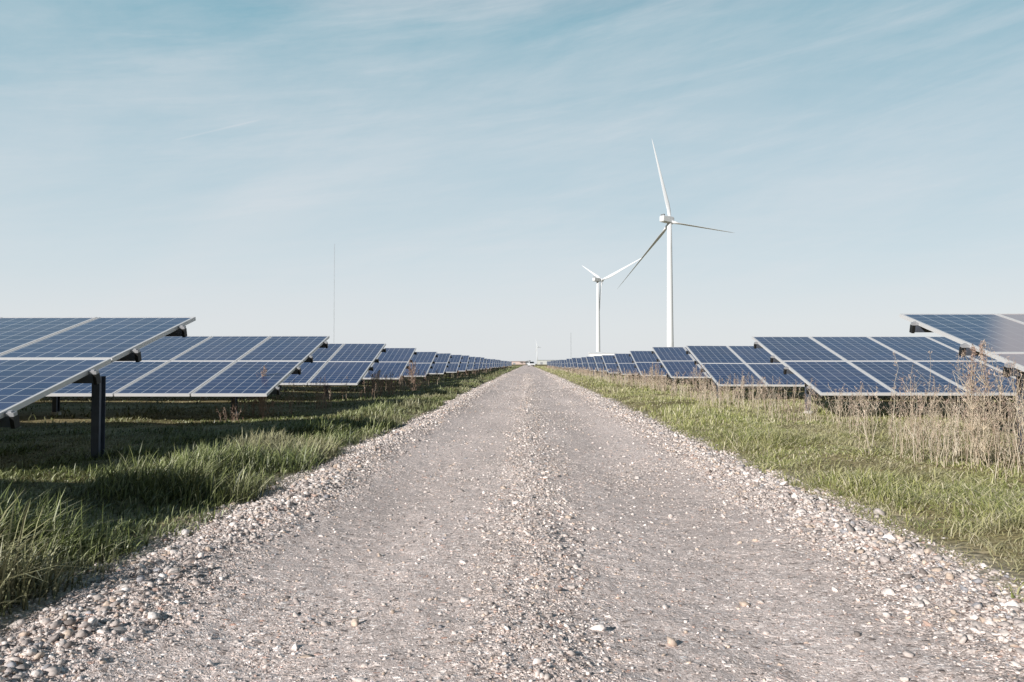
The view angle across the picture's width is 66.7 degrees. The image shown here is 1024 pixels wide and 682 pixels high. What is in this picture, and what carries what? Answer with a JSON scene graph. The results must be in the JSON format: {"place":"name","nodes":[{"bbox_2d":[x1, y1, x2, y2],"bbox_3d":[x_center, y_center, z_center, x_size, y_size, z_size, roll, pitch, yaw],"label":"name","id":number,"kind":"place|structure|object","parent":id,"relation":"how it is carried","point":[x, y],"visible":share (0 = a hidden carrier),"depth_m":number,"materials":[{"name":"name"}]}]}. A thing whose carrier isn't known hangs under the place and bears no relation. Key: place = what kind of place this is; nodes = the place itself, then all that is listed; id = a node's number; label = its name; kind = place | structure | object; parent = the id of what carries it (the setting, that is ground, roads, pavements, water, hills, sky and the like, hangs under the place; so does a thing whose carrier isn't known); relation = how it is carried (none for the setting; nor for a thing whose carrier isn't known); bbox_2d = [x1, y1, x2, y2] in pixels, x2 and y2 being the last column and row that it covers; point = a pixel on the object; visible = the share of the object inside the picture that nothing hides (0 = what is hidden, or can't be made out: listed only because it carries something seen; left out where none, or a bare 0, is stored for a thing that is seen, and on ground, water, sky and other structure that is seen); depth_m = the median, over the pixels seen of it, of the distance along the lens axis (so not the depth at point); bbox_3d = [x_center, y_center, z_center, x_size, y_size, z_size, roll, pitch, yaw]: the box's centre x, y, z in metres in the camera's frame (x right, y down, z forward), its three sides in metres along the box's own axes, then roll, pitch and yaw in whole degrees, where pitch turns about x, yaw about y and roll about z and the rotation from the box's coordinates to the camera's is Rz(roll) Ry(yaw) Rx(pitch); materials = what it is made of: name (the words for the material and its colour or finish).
{"place":"outdoors","nodes":[
{"label":"outdoors","id":0,"kind":"place"},
{"bbox_2d":[0,365,1023,681],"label":"gravel track","id":1,"kind":"structure","parent":0,"point":[892,663],"depth_m":2.80,"materials":[{"name":"grey gravel"}]},
{"bbox_2d":[0,368,1023,681],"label":"loose stones","id":2,"kind":"object","parent":1,"relation":"on","point":[888,540],"visible":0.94,"depth_m":3.04,"materials":[{"name":"grey gravel"}]},
{"bbox_2d":[0,364,1023,635],"bbox_3d":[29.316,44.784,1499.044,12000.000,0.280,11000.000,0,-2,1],"label":"ground","id":3,"kind":"structure","parent":0,"point":[974,554],"depth_m":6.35,"materials":[{"name":"green plant"}]},
{"bbox_2d":[0,317,195,458],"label":"solar table","id":4,"kind":"object","parent":3,"relation":"on","point":[41,357],"visible":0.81,"depth_m":6.57,"materials":[{"name":"glass"}]},
{"bbox_2d":[47,336,329,414],"bbox_3d":[-10.180,0.657,11.820,14.182,1.579,3.194,0,-2,1],"label":"solar table","id":5,"kind":"object","parent":3,"relation":"on","point":[215,366],"visible":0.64,"depth_m":11.39,"materials":[{"name":"glass"}]},
{"bbox_2d":[78,343,385,398],"bbox_3d":[-10.077,0.796,17.155,14.182,1.579,3.194,0,-2,1],"label":"solar table","id":6,"kind":"object","parent":3,"relation":"on","point":[336,363],"visible":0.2,"depth_m":16.83,"materials":[{"name":"glass"}]},
{"bbox_2d":[255,364,271,416],"bbox_3d":[-3.504,0.724,10.966,0.304,0.804,0.358,1,-2,-39],"label":"dry weed","id":7,"kind":"object","parent":3,"relation":"on","point":[261,402],"visible":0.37,"depth_m":10.89,"materials":[{"name":"brown plant"}]},
{"bbox_2d":[244,387,299,416],"bbox_3d":[-3.563,0.900,11.336,0.638,0.478,0.827,1,-2,-38],"label":"dry weed","id":8,"kind":"object","parent":3,"relation":"on","point":[259,405],"visible":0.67,"depth_m":11.28,"materials":[{"name":"brown plant"}]},
{"bbox_2d":[333,248,334,342],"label":"lattice mast","id":9,"kind":"object","parent":3,"relation":"on","point":[334,296],"visible":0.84,"depth_m":422.98,"materials":[{"name":"metal"}]},
{"bbox_2d":[278,348,416,390],"bbox_3d":[-10.011,0.953,22.528,14.182,1.579,3.194,0,-2,1],"label":"solar table","id":10,"kind":"object","parent":3,"relation":"on","point":[395,361],"visible":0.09,"depth_m":22.35,"materials":[{"name":"glass"}]},
{"bbox_2d":[215,366,507,422],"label":"brown weeds","id":11,"kind":"object","parent":3,"relation":"on","point":[390,384],"visible":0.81,"depth_m":15.28,"materials":[{"name":"brown plant"}]},
{"bbox_2d":[366,370,390,397],"bbox_3d":[-2.991,0.954,17.174,0.507,0.673,0.634,-1,-2,17],"label":"dry weed","id":12,"kind":"object","parent":3,"relation":"on","point":[377,379],"visible":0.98,"depth_m":17.18,"materials":[{"name":"brown plant"}]},
{"bbox_2d":[361,353,451,381],"bbox_3d":[-5.735,1.289,33.206,6.102,1.579,3.194,0,-2,1],"label":"solar table","id":13,"kind":"object","parent":3,"relation":"on","point":[441,360],"visible":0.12,"depth_m":33.06,"materials":[{"name":"glass"}]},
{"bbox_2d":[407,359,418,389],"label":"dry weed","id":14,"kind":"object","parent":3,"relation":"on","point":[411,371],"visible":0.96,"depth_m":21.21,"materials":[{"name":"brown plant"}]},
{"bbox_2d":[402,352,437,385],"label":"solar table","id":15,"kind":"object","parent":3,"relation":"on","point":[425,361],"visible":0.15,"depth_m":27.75,"materials":[{"name":"glass"}]},
{"bbox_2d":[438,355,462,378],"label":"solar table","id":16,"kind":"object","parent":3,"relation":"on","point":[454,360],"visible":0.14,"depth_m":38.25,"materials":[{"name":"glass"}]},
{"bbox_2d":[449,355,469,376],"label":"solar table","id":17,"kind":"object","parent":3,"relation":"on","point":[464,363],"visible":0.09,"depth_m":43.75,"materials":[{"name":"glass"}]},
{"bbox_2d":[457,357,475,375],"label":"solar table","id":18,"kind":"object","parent":3,"relation":"on","point":[471,361],"visible":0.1,"depth_m":49.15,"materials":[{"name":"glass"}]},
{"bbox_2d":[473,357,481,369],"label":"solar table","id":19,"kind":"object","parent":3,"relation":"on","point":[477,363],"visible":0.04,"depth_m":54.53,"materials":[{"name":"glass"}]},
{"bbox_2d":[470,357,484,370],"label":"solar table","id":20,"kind":"object","parent":3,"relation":"on","point":[482,362],"visible":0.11,"depth_m":59.88,"materials":[{"name":"glass"}]},
{"bbox_2d":[482,358,487,367],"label":"solar table","id":21,"kind":"object","parent":3,"relation":"on","point":[485,362],"visible":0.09,"depth_m":65.55,"materials":[{"name":"glass"}]},
{"bbox_2d":[486,359,490,368],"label":"solar table","id":22,"kind":"object","parent":3,"relation":"on","point":[488,363],"visible":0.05,"depth_m":70.73,"materials":[{"name":"glass"}]},
{"bbox_2d":[510,361,524,363],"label":"farm building","id":23,"kind":"structure","parent":3,"relation":"on","point":[515,362],"depth_m":899.78,"materials":[{"name":"grey paint"}]},
{"bbox_2d":[537,360,555,363],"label":"greenhouse","id":24,"kind":"object","parent":3,"relation":"on","point":[541,361],"visible":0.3,"depth_m":899.12,"materials":[{"name":"grey paint"}]},
{"bbox_2d":[571,358,576,368],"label":"solar table","id":25,"kind":"object","parent":3,"relation":"on","point":[574,362],"visible":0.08,"depth_m":66.30,"materials":[{"name":"glass"}]},
{"bbox_2d":[576,358,582,369],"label":"solar table","id":26,"kind":"object","parent":3,"relation":"on","point":[578,363],"visible":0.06,"depth_m":60.80,"materials":[{"name":"glass"}]},
{"bbox_2d":[581,357,588,369],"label":"solar table","id":27,"kind":"object","parent":3,"relation":"on","point":[584,362],"visible":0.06,"depth_m":55.47,"materials":[{"name":"glass"}]},
{"bbox_2d":[586,357,597,374],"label":"solar table","id":28,"kind":"object","parent":3,"relation":"on","point":[590,362],"visible":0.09,"depth_m":49.80,"materials":[{"name":"glass"}]},
{"bbox_2d":[588,352,616,356],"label":"storage shed","id":29,"kind":"structure","parent":3,"relation":"on","point":[591,354],"depth_m":764.30,"materials":[{"name":"grey paint"}]},
{"bbox_2d":[583,258,640,351],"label":"wind turbine","id":30,"kind":"object","parent":3,"relation":"on","point":[598,279],"visible":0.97,"depth_m":923.93,"materials":[{"name":"white paint"}]},
{"bbox_2d":[593,356,650,376],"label":"solar table","id":31,"kind":"object","parent":3,"relation":"on","point":[599,361],"visible":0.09,"depth_m":44.42,"materials":[{"name":"glass"}]},
{"bbox_2d":[601,355,666,377],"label":"solar table","id":32,"kind":"object","parent":3,"relation":"on","point":[610,361],"visible":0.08,"depth_m":39.10,"materials":[{"name":"glass"}]},
{"bbox_2d":[629,351,667,382],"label":"solar table","id":33,"kind":"object","parent":3,"relation":"on","point":[643,361],"visible":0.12,"depth_m":28.23,"materials":[{"name":"glass"}]},
{"bbox_2d":[613,353,690,381],"bbox_3d":[7.832,1.311,33.579,6.617,1.579,3.194,0,-1,2],"label":"solar table","id":34,"kind":"object","parent":3,"relation":"on","point":[624,361],"visible":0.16,"depth_m":33.63,"materials":[{"name":"glass"}]},
{"bbox_2d":[648,362,659,388],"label":"dry weed","id":35,"kind":"object","parent":3,"relation":"on","point":[652,377],"visible":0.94,"depth_m":21.69,"materials":[{"name":"beige plant"}]},
{"bbox_2d":[618,140,732,346],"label":"wind turbine","id":36,"kind":"object","parent":3,"relation":"on","point":[668,219],"visible":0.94,"depth_m":529.10,"materials":[{"name":"white paint"}]},
{"bbox_2d":[690,363,706,398],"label":"dry weed","id":37,"kind":"object","parent":3,"relation":"on","point":[698,377],"visible":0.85,"depth_m":16.48,"materials":[{"name":"beige plant"}]},
{"bbox_2d":[652,347,767,389],"bbox_3d":[11.668,0.939,22.747,14.717,1.579,3.194,0,-1,1],"label":"solar table","id":38,"kind":"object","parent":3,"relation":"on","point":[674,361],"visible":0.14,"depth_m":22.71,"materials":[{"name":"glass"}]},
{"bbox_2d":[736,370,761,407],"bbox_3d":[3.697,0.795,12.223,0.459,0.693,0.314,0,-2,1],"label":"dry weed","id":39,"kind":"object","parent":3,"relation":"on","point":[742,387],"visible":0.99,"depth_m":12.19,"materials":[{"name":"beige plant"}]},
{"bbox_2d":[545,348,1023,479],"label":"dry weeds","id":40,"kind":"object","parent":3,"relation":"on","point":[956,450],"visible":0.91,"depth_m":6.78,"materials":[{"name":"beige plant"}]},
{"bbox_2d":[686,345,962,398],"bbox_3d":[11.522,0.878,17.310,14.717,1.579,3.194,0,-2,1],"label":"solar table","id":41,"kind":"object","parent":3,"relation":"on","point":[723,363],"visible":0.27,"depth_m":17.25,"materials":[{"name":"glass"}]},
{"bbox_2d":[833,392,854,433],"bbox_3d":[3.551,0.765,8.245,0.282,0.515,0.286,0,-2,1],"label":"dry weed","id":42,"kind":"object","parent":3,"relation":"on","point":[841,402],"visible":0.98,"depth_m":8.21,"materials":[{"name":"beige plant"}]},
{"bbox_2d":[850,383,882,450],"bbox_3d":[2.867,0.646,6.297,0.285,0.603,0.202,0,-2,1],"label":"dry weed","id":43,"kind":"object","parent":3,"relation":"on","point":[861,403],"visible":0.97,"depth_m":6.30,"materials":[{"name":"beige plant"}]},
{"bbox_2d":[751,336,1015,414],"bbox_3d":[11.461,0.659,11.867,14.717,1.579,3.194,0,-2,1],"label":"solar table","id":44,"kind":"object","parent":3,"relation":"on","point":[835,363],"visible":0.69,"depth_m":11.83,"materials":[{"name":"glass"}]},
{"bbox_2d":[887,372,948,458],"bbox_3d":[3.059,0.587,5.847,0.443,0.708,0.230,0,-2,1],"label":"dry weed","id":45,"kind":"object","parent":3,"relation":"on","point":[934,417],"visible":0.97,"depth_m":5.86,"materials":[{"name":"beige plant"}]},
{"bbox_2d":[899,314,1023,454],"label":"solar table","id":46,"kind":"object","parent":3,"relation":"on","point":[1003,334],"visible":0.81,"depth_m":7.35,"materials":[{"name":"glass"}]},
{"bbox_2d":[951,340,1010,466],"bbox_3d":[3.298,0.460,5.465,0.293,0.951,0.378,2,-2,-43],"label":"dry weed","id":47,"kind":"object","parent":3,"relation":"on","point":[981,355],"visible":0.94,"depth_m":5.47,"materials":[{"name":"beige plant"}]},
{"bbox_2d":[958,358,1023,468],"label":"dry weed","id":48,"kind":"object","parent":3,"relation":"on","point":[1020,416],"visible":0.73,"depth_m":5.56,"materials":[{"name":"beige plant"}]},
{"bbox_2d":[0,0,1023,363],"label":"sky","id":49,"kind":"structure","parent":0,"point":[462,164],"materials":[{"name":"blue"}]},
{"bbox_2d":[534,366,1023,601],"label":"short grass","id":50,"kind":"structure","parent":0,"point":[988,497],"depth_m":6.10,"materials":[{"name":"green plant"}]}
]}

